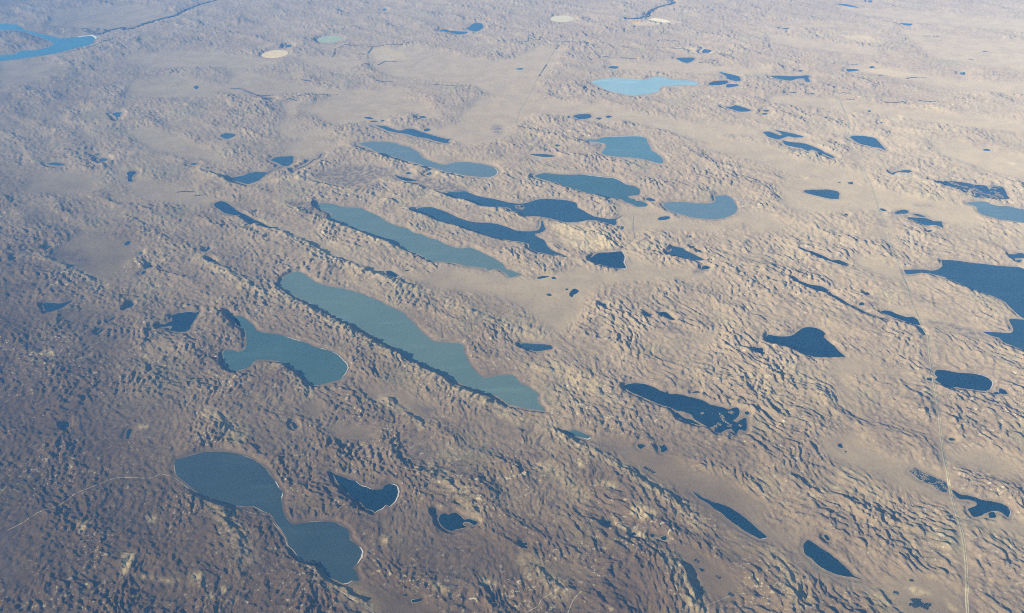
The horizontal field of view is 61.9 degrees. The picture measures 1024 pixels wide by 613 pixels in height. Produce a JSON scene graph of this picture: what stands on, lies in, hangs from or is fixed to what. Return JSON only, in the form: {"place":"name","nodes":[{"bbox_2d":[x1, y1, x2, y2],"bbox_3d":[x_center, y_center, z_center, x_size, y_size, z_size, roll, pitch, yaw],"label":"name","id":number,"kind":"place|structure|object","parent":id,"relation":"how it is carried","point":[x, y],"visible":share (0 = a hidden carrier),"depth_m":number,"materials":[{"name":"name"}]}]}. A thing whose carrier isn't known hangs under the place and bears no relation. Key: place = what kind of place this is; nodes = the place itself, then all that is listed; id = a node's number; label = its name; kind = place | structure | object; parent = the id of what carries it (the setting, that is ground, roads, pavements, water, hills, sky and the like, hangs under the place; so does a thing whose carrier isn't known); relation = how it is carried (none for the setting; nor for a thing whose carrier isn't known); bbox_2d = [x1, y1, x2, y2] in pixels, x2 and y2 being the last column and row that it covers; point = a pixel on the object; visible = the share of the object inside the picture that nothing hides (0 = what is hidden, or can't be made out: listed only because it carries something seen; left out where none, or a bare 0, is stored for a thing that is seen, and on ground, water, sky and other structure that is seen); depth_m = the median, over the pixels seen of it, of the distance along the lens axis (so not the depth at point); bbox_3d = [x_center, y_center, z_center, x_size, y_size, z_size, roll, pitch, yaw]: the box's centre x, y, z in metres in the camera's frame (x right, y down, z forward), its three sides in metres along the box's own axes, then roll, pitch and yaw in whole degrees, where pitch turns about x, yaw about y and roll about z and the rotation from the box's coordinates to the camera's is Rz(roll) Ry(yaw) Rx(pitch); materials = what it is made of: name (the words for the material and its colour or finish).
{"place":"outdoors","nodes":[
{"label":"outdoors","id":0,"kind":"place"},
{"bbox_2d":[0,24,95,60],"bbox_3d":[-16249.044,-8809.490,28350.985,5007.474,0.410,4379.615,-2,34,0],"label":"lake","id":1,"kind":"structure","parent":0,"point":[59,45],"depth_m":27920.67,"materials":[{"name":"liquid"}]},
{"bbox_2d":[47,162,64,165],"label":"pond","id":2,"kind":"structure","parent":0,"point":[56,164],"depth_m":20023.41,"materials":[{"name":"liquid"}]},
{"bbox_2d":[42,300,72,311],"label":"lake","id":3,"kind":"structure","parent":0,"point":[50,306],"depth_m":14998.02,"materials":[{"name":"liquid"}]},
{"bbox_2d":[63,422,69,428],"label":"pond","id":4,"kind":"structure","parent":0,"point":[66,425],"depth_m":12360.39,"materials":[{"name":"liquid"}]},
{"bbox_2d":[112,112,121,119],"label":"pond","id":5,"kind":"structure","parent":0,"point":[116,114],"depth_m":22607.25,"materials":[{"name":"liquid"}]},
{"bbox_2d":[126,429,131,438],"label":"pond","id":6,"kind":"structure","parent":0,"point":[128,433],"depth_m":12187.75,"materials":[{"name":"liquid"}]},
{"bbox_2d":[126,171,136,181],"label":"lake","id":7,"kind":"structure","parent":0,"point":[129,174],"depth_m":19423.43,"materials":[{"name":"liquid"}]},
{"bbox_2d":[99,0,215,34],"bbox_3d":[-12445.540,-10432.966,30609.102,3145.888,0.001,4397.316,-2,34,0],"label":"stream","id":8,"kind":"structure","parent":0,"point":[156,20],"depth_m":30106.56,"materials":[{"name":"liquid"}]},
{"bbox_2d":[158,310,200,331],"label":"lake","id":9,"kind":"structure","parent":0,"point":[182,322],"depth_m":14492.03,"materials":[{"name":"liquid"}]},
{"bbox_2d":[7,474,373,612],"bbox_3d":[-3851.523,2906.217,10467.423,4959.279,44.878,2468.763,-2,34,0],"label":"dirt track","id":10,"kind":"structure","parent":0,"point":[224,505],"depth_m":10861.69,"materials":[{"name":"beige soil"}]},
{"bbox_2d":[220,133,235,138],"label":"pond","id":11,"kind":"structure","parent":0,"point":[227,135],"depth_m":21242.28,"materials":[{"name":"liquid"}]},
{"bbox_2d":[226,311,239,326],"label":"lake","id":12,"kind":"structure","parent":0,"point":[231,316],"depth_m":14547.06,"materials":[{"name":"liquid"}]},
{"bbox_2d":[214,201,277,227],"bbox_3d":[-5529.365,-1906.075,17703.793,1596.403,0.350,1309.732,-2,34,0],"label":"lake","id":13,"kind":"structure","parent":0,"point":[224,207],"depth_m":17830.57,"materials":[{"name":"liquid"}]},
{"bbox_2d":[230,172,265,183],"bbox_3d":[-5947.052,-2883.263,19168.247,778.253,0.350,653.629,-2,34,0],"label":"lake","id":14,"kind":"structure","parent":0,"point":[251,177],"depth_m":19183.59,"materials":[{"name":"liquid"}]},
{"bbox_2d":[174,452,362,583],"bbox_3d":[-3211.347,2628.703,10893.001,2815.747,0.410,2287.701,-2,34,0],"label":"lake","id":15,"kind":"structure","parent":0,"point":[333,548],"depth_m":11082.48,"materials":[{"name":"liquid"}]},
{"bbox_2d":[262,50,287,57],"bbox_3d":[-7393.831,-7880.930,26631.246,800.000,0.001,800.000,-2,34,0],"label":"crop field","id":16,"kind":"structure","parent":0,"point":[275,53],"depth_m":26613.77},
{"bbox_2d":[271,156,292,165],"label":"lake","id":17,"kind":"structure","parent":0,"point":[284,160],"depth_m":19927.20,"materials":[{"name":"liquid"}]},
{"bbox_2d":[223,316,348,385],"bbox_3d":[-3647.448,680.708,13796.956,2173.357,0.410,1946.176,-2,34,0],"label":"lake","id":18,"kind":"structure","parent":0,"point":[312,365],"depth_m":13624.95,"materials":[{"name":"teal liquid"}]},
{"bbox_2d":[318,36,341,42],"bbox_3d":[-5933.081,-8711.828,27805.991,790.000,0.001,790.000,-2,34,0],"label":"crop field","id":19,"kind":"structure","parent":0,"point":[327,39],"depth_m":27786.47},
{"bbox_2d":[333,474,399,512],"bbox_3d":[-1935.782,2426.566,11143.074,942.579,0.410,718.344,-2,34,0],"label":"lake","id":20,"kind":"structure","parent":0,"point":[373,500],"depth_m":11116.47,"materials":[{"name":"liquid"}]},
{"bbox_2d":[386,271,398,275],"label":"pond","id":21,"kind":"structure","parent":0,"point":[391,273],"depth_m":15645.75,"materials":[{"name":"liquid"}]},
{"bbox_2d":[395,174,417,181],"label":"pond","id":22,"kind":"structure","parent":0,"point":[405,179],"depth_m":18934.21,"materials":[{"name":"liquid"}]},
{"bbox_2d":[280,272,544,410],"bbox_3d":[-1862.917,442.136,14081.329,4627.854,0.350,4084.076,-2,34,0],"label":"lake","id":23,"kind":"structure","parent":0,"point":[403,334],"depth_m":13984.23,"materials":[{"name":"liquid"}]},
{"bbox_2d":[375,125,450,142],"bbox_3d":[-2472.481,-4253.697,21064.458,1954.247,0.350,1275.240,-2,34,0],"label":"lake","id":24,"kind":"structure","parent":0,"point":[414,132],"depth_m":21084.45,"materials":[{"name":"liquid"}]},
{"bbox_2d":[411,598,421,602],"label":"pond","id":25,"kind":"structure","parent":0,"point":[415,600],"depth_m":9735.75,"materials":[{"name":"liquid"}]},
{"bbox_2d":[315,203,521,277],"bbox_3d":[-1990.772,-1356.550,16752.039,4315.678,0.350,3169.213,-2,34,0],"label":"lake","id":26,"kind":"structure","parent":0,"point":[374,225],"depth_m":16657.07,"materials":[{"name":"liquid"}]},
{"bbox_2d":[359,141,497,176],"bbox_3d":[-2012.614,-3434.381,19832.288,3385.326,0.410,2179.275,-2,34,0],"label":"lake","id":27,"kind":"structure","parent":0,"point":[397,151],"depth_m":19618.66,"materials":[{"name":"liquid"}]},
{"bbox_2d":[439,29,467,33],"bbox_3d":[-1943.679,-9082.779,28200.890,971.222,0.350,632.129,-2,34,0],"label":"lake","id":28,"kind":"structure","parent":0,"point":[454,32],"depth_m":28163.81,"materials":[{"name":"liquid"}]},
{"bbox_2d":[439,513,477,530],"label":"lake","id":29,"kind":"structure","parent":0,"point":[452,521],"depth_m":10694.80,"materials":[{"name":"liquid"}]},
{"bbox_2d":[466,23,482,31],"bbox_3d":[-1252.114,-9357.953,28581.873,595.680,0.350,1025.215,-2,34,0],"label":"lake","id":30,"kind":"structure","parent":0,"point":[476,27],"depth_m":28550.37,"materials":[{"name":"liquid"}]},
{"bbox_2d":[412,207,566,256],"bbox_3d":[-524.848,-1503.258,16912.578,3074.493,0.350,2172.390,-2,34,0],"label":"lake","id":31,"kind":"structure","parent":0,"point":[530,238],"depth_m":16905.88,"materials":[{"name":"liquid"}]},
{"bbox_2d":[0,0,1023,612],"bbox_3d":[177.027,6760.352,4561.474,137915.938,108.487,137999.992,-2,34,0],"label":"terrain","id":32,"kind":"structure","parent":0,"point":[786,474],"depth_m":14655.38,"materials":[{"name":"sand"},{"name":"dry soil"}]},
{"bbox_2d":[65,28,112,52],"bbox_3d":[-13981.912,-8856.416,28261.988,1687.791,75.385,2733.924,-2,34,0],"label":"woodland","id":33,"kind":"object","parent":32,"relation":"on","point":[89,30],"visible":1,"depth_m":28883.78,"materials":[{"name":"plant"}]},
{"bbox_2d":[95,0,216,34],"bbox_3d":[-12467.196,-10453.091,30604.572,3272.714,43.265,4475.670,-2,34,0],"label":"woodland","id":34,"kind":"object","parent":32,"relation":"on","point":[156,19],"visible":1,"depth_m":30185.91,"materials":[{"name":"plant"}]},
{"bbox_2d":[310,560,319,564],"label":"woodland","id":35,"kind":"object","parent":32,"relation":"on","point":[314,563],"visible":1,"depth_m":10200.32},
{"bbox_2d":[628,0,675,18],"bbox_3d":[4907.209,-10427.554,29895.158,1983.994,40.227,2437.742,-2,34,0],"label":"stream","id":36,"kind":"object","parent":32,"relation":"on","point":[674,2],"visible":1,"depth_m":29766.27,"materials":[{"name":"liquid"}]},
{"bbox_2d":[909,599,929,609],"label":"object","id":37,"kind":"object","parent":32,"relation":"on","point":[917,604],"visible":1,"depth_m":9536.77,"materials":[{"name":"blue liquid"}]},
{"bbox_2d":[446,191,622,225],"bbox_3d":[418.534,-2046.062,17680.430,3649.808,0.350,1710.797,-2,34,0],"label":"lake","id":38,"kind":"structure","parent":0,"point":[567,211],"depth_m":17657.02,"materials":[{"name":"liquid"}]},
{"bbox_2d":[515,205,524,209],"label":"reed bed","id":39,"kind":"object","parent":38,"relation":"on","point":[521,207],"visible":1,"depth_m":17704.31,"materials":[{"name":"plant"}]},
{"bbox_2d":[519,343,552,350],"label":"lake","id":40,"kind":"structure","parent":0,"point":[536,347],"depth_m":13690.49,"materials":[{"name":"liquid"}]},
{"bbox_2d":[525,592,551,612],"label":"dirt track","id":41,"kind":"structure","parent":0,"point":[539,602],"depth_m":9646.94,"materials":[{"name":"beige soil"}]},
{"bbox_2d":[530,154,553,156],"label":"pond","id":42,"kind":"structure","parent":0,"point":[543,155],"depth_m":19839.46,"materials":[{"name":"liquid"}]},
{"bbox_2d":[551,15,573,21],"bbox_3d":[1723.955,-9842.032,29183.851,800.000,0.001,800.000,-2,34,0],"label":"crop field","id":43,"kind":"structure","parent":0,"point":[562,18],"depth_m":29186.03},
{"bbox_2d":[569,289,578,296],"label":"pond","id":44,"kind":"structure","parent":0,"point":[573,292],"depth_m":14986.48,"materials":[{"name":"liquid"}]},
{"bbox_2d":[567,591,581,612],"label":"dirt track","id":45,"kind":"structure","parent":0,"point":[573,600],"depth_m":9660.51,"materials":[{"name":"beige soil"}]},
{"bbox_2d":[563,430,590,439],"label":"lake","id":46,"kind":"structure","parent":0,"point":[577,434],"depth_m":11969.81,"materials":[{"name":"teal liquid"}]},
{"bbox_2d":[573,114,590,118],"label":"lake","id":47,"kind":"structure","parent":0,"point":[582,116],"depth_m":21784.91,"materials":[{"name":"liquid"}]},
{"bbox_2d":[535,173,647,206],"bbox_3d":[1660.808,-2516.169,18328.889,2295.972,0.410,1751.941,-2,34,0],"label":"lake","id":48,"kind":"structure","parent":0,"point":[609,187],"depth_m":18466.05,"materials":[{"name":"teal liquid"}]},
{"bbox_2d":[590,251,626,268],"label":"lake","id":49,"kind":"structure","parent":0,"point":[615,259],"depth_m":15895.77,"materials":[{"name":"liquid"}]},
{"bbox_2d":[583,136,662,163],"bbox_3d":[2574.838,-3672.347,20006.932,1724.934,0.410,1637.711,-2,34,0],"label":"lake","id":50,"kind":"structure","parent":0,"point":[638,147],"depth_m":20089.04,"materials":[{"name":"liquid"}]},
{"bbox_2d":[625,216,634,263],"bbox_3d":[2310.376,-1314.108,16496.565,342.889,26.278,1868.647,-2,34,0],"label":"dirt track","id":51,"kind":"structure","parent":0,"point":[631,240],"depth_m":16424.73,"materials":[{"name":"beige soil"}]},
{"bbox_2d":[637,444,645,448],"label":"pond","id":52,"kind":"structure","parent":0,"point":[640,446],"depth_m":11742.17,"materials":[{"name":"liquid"}]},
{"bbox_2d":[591,77,698,95],"bbox_3d":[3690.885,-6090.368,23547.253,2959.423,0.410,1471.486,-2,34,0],"label":"lake","id":53,"kind":"structure","parent":0,"point":[630,87],"depth_m":23632.33,"materials":[{"name":"liquid"}]},
{"bbox_2d":[648,18,669,22],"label":"crop field","id":54,"kind":"structure","parent":0,"point":[658,20],"depth_m":28763.27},
{"bbox_2d":[657,445,667,451],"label":"pond","id":55,"kind":"structure","parent":0,"point":[663,448],"depth_m":11698.96,"materials":[{"name":"liquid"}]},
{"bbox_2d":[658,216,669,219],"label":"pond","id":56,"kind":"structure","parent":0,"point":[663,217],"depth_m":17174.01,"materials":[{"name":"liquid"}]},
{"bbox_2d":[659,312,673,319],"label":"pond","id":57,"kind":"structure","parent":0,"point":[666,314],"depth_m":14350.99,"materials":[{"name":"liquid"}]},
{"bbox_2d":[623,383,746,433],"bbox_3d":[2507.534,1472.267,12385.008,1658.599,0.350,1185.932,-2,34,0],"label":"lake","id":58,"kind":"structure","parent":0,"point":[695,408],"depth_m":12378.04,"materials":[{"name":"liquid"}]},
{"bbox_2d":[701,409,741,427],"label":"reed bed","id":59,"kind":"object","parent":58,"relation":"on","point":[722,416],"visible":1,"depth_m":12135.70,"materials":[{"name":"plant"}]},
{"bbox_2d":[666,246,703,260],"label":"lake","id":60,"kind":"structure","parent":0,"point":[679,252],"depth_m":16008.34,"materials":[{"name":"liquid"}]},
{"bbox_2d":[676,57,694,62],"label":"lake","id":61,"kind":"structure","parent":0,"point":[686,59],"depth_m":25326.58,"materials":[{"name":"liquid"}]},
{"bbox_2d":[676,412,700,425],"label":"lake","id":62,"kind":"structure","parent":0,"point":[678,415],"depth_m":12160.38,"materials":[{"name":"liquid"}]},
{"bbox_2d":[663,195,736,219],"bbox_3d":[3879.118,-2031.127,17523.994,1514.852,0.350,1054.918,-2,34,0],"label":"lake","id":63,"kind":"structure","parent":0,"point":[722,206],"depth_m":17489.70,"materials":[{"name":"liquid"}]},
{"bbox_2d":[709,80,727,84],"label":"lake","id":64,"kind":"structure","parent":0,"point":[721,82],"depth_m":23630.39,"materials":[{"name":"liquid"}]},
{"bbox_2d":[691,491,766,538],"bbox_3d":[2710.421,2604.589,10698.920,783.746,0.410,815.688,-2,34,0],"label":"lake","id":65,"kind":"structure","parent":0,"point":[739,520],"depth_m":10637.48,"materials":[{"name":"liquid"}]},
{"bbox_2d":[719,72,739,80],"bbox_3d":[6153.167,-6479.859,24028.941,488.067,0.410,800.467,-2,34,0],"label":"lake","id":66,"kind":"structure","parent":0,"point":[732,77],"depth_m":24008.03,"materials":[{"name":"liquid"}]},
{"bbox_2d":[726,84,738,87],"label":"pond","id":67,"kind":"structure","parent":0,"point":[730,85],"depth_m":23417.47,"materials":[{"name":"liquid"}]},
{"bbox_2d":[726,105,749,111],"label":"lake","id":68,"kind":"structure","parent":0,"point":[738,108],"depth_m":21998.94,"materials":[{"name":"liquid"}]},
{"bbox_2d":[752,348,762,352],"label":"lake","id":69,"kind":"structure","parent":0,"point":[759,350],"depth_m":13493.32,"materials":[{"name":"liquid"}]},
{"bbox_2d":[763,130,802,138],"bbox_3d":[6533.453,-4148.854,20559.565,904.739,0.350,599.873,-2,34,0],"label":"lake","id":70,"kind":"structure","parent":0,"point":[774,135],"depth_m":20513.18,"materials":[{"name":"liquid"}]},
{"bbox_2d":[771,75,809,81],"bbox_3d":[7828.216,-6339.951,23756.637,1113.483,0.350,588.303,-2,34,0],"label":"lake","id":71,"kind":"structure","parent":0,"point":[791,78],"depth_m":23832.90,"materials":[{"name":"liquid"}]},
{"bbox_2d":[766,327,845,357],"bbox_3d":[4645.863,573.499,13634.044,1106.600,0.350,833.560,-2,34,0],"label":"lake","id":72,"kind":"structure","parent":0,"point":[812,341],"depth_m":13624.06,"materials":[{"name":"liquid"}]},
{"bbox_2d":[783,141,834,157],"bbox_3d":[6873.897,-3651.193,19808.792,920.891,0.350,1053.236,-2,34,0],"label":"lake","id":73,"kind":"structure","parent":0,"point":[806,147],"depth_m":19932.30,"materials":[{"name":"liquid"}]},
{"bbox_2d":[793,279,828,291],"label":"lake","id":74,"kind":"structure","parent":0,"point":[820,288],"depth_m":14974.74,"materials":[{"name":"liquid"}]},
{"bbox_2d":[804,189,839,198],"bbox_3d":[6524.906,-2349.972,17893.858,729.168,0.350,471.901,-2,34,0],"label":"lake","id":75,"kind":"structure","parent":0,"point":[828,193],"depth_m":17931.11,"materials":[{"name":"liquid"}]},
{"bbox_2d":[803,249,848,264],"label":"lake","id":76,"kind":"structure","parent":0,"point":[835,261],"depth_m":15721.76,"materials":[{"name":"liquid"}]},
{"bbox_2d":[803,540,859,578],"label":"lake","id":77,"kind":"structure","parent":0,"point":[822,558],"depth_m":10076.84,"materials":[{"name":"liquid"}]},
{"bbox_2d":[838,4,857,7],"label":"lake","id":78,"kind":"structure","parent":0,"point":[847,5],"depth_m":29774.04,"materials":[{"name":"liquid"}]},
{"bbox_2d":[846,69,858,71],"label":"pond","id":79,"kind":"structure","parent":0,"point":[849,70],"depth_m":24220.16,"materials":[{"name":"liquid"}]},
{"bbox_2d":[829,292,887,320],"bbox_3d":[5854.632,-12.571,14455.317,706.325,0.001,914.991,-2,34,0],"label":"stream","id":80,"kind":"structure","parent":0,"point":[854,306],"depth_m":14465.36,"materials":[{"name":"liquid"}]},
{"bbox_2d":[780,561,938,612],"bbox_3d":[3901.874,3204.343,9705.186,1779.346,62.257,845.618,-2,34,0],"label":"dirt track","id":81,"kind":"structure","parent":0,"point":[840,579],"depth_m":9788.15,"materials":[{"name":"beige soil"}]},
{"bbox_2d":[850,136,885,149],"bbox_3d":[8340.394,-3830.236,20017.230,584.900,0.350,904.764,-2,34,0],"label":"lake","id":82,"kind":"structure","parent":0,"point":[868,141],"depth_m":20104.99,"materials":[{"name":"liquid"}]},
{"bbox_2d":[827,59,968,612],"bbox_3d":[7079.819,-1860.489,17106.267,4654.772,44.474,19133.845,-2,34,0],"label":"road","id":83,"kind":"structure","parent":0,"point":[953,505],"depth_m":12263.96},
{"bbox_2d":[881,310,919,324],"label":"lake","id":84,"kind":"structure","parent":0,"point":[913,320],"depth_m":14136.44,"materials":[{"name":"liquid"}]},
{"bbox_2d":[891,170,911,173],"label":"lake","id":85,"kind":"structure","parent":0,"point":[907,171],"depth_m":18716.05,"materials":[{"name":"liquid"}]},
{"bbox_2d":[895,210,908,213],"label":"lake","id":86,"kind":"structure","parent":0,"point":[901,212],"depth_m":17166.35,"materials":[{"name":"liquid"}]},
{"bbox_2d":[907,217,942,227],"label":"lake","id":87,"kind":"structure","parent":0,"point":[925,221],"depth_m":16824.46,"materials":[{"name":"liquid"}]},
{"bbox_2d":[909,468,947,491],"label":"lake","id":88,"kind":"structure","parent":0,"point":[932,479],"depth_m":11096.05,"materials":[{"name":"liquid"}]},
{"bbox_2d":[909,469,946,490],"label":"reed bed","id":89,"kind":"object","parent":88,"relation":"on","point":[915,472],"visible":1,"depth_m":11128.87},
{"bbox_2d":[904,260,1023,349],"bbox_3d":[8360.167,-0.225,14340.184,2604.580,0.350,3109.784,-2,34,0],"label":"lake","id":90,"kind":"structure","parent":0,"point":[1005,284],"depth_m":14982.35,"materials":[{"name":"liquid"}]},
{"bbox_2d":[935,370,993,390],"bbox_3d":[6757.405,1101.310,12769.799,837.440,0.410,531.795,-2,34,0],"label":"lake","id":91,"kind":"structure","parent":0,"point":[977,382],"depth_m":12758.25,"materials":[{"name":"liquid"}]},
{"bbox_2d":[934,180,1008,198],"bbox_3d":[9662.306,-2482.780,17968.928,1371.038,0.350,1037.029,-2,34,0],"label":"lake","id":92,"kind":"structure","parent":0,"point":[987,190],"depth_m":17945.52,"materials":[{"name":"liquid"}]},
{"bbox_2d":[942,181,1003,198],"bbox_3d":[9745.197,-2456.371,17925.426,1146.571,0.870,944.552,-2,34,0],"label":"reed bed","id":93,"kind":"object","parent":92,"relation":"on","point":[992,197],"visible":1,"depth_m":17846.64,"materials":[{"name":"plant"}]},
{"bbox_2d":[952,490,1010,516],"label":"lake","id":94,"kind":"structure","parent":0,"point":[981,507],"depth_m":10701.24,"materials":[{"name":"liquid"}]},
{"bbox_2d":[988,512,995,517],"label":"pond","id":95,"kind":"structure","parent":0,"point":[991,515],"depth_m":10590.33,"materials":[{"name":"liquid"}]},
{"bbox_2d":[967,201,1023,222],"bbox_3d":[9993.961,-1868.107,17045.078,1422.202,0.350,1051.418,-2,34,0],"label":"lake","id":96,"kind":"structure","parent":0,"point":[1008,213],"depth_m":17100.97,"materials":[{"name":"liquid"}]},
{"bbox_2d":[999,388,1007,394],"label":"lake","id":97,"kind":"structure","parent":0,"point":[1002,391],"depth_m":12533.31,"materials":[{"name":"liquid"}]},
{"bbox_2d":[1008,253,1023,258],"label":"lake","id":98,"kind":"structure","parent":0,"point":[1017,255],"depth_m":15690.59,"materials":[{"name":"liquid"}]}
]}

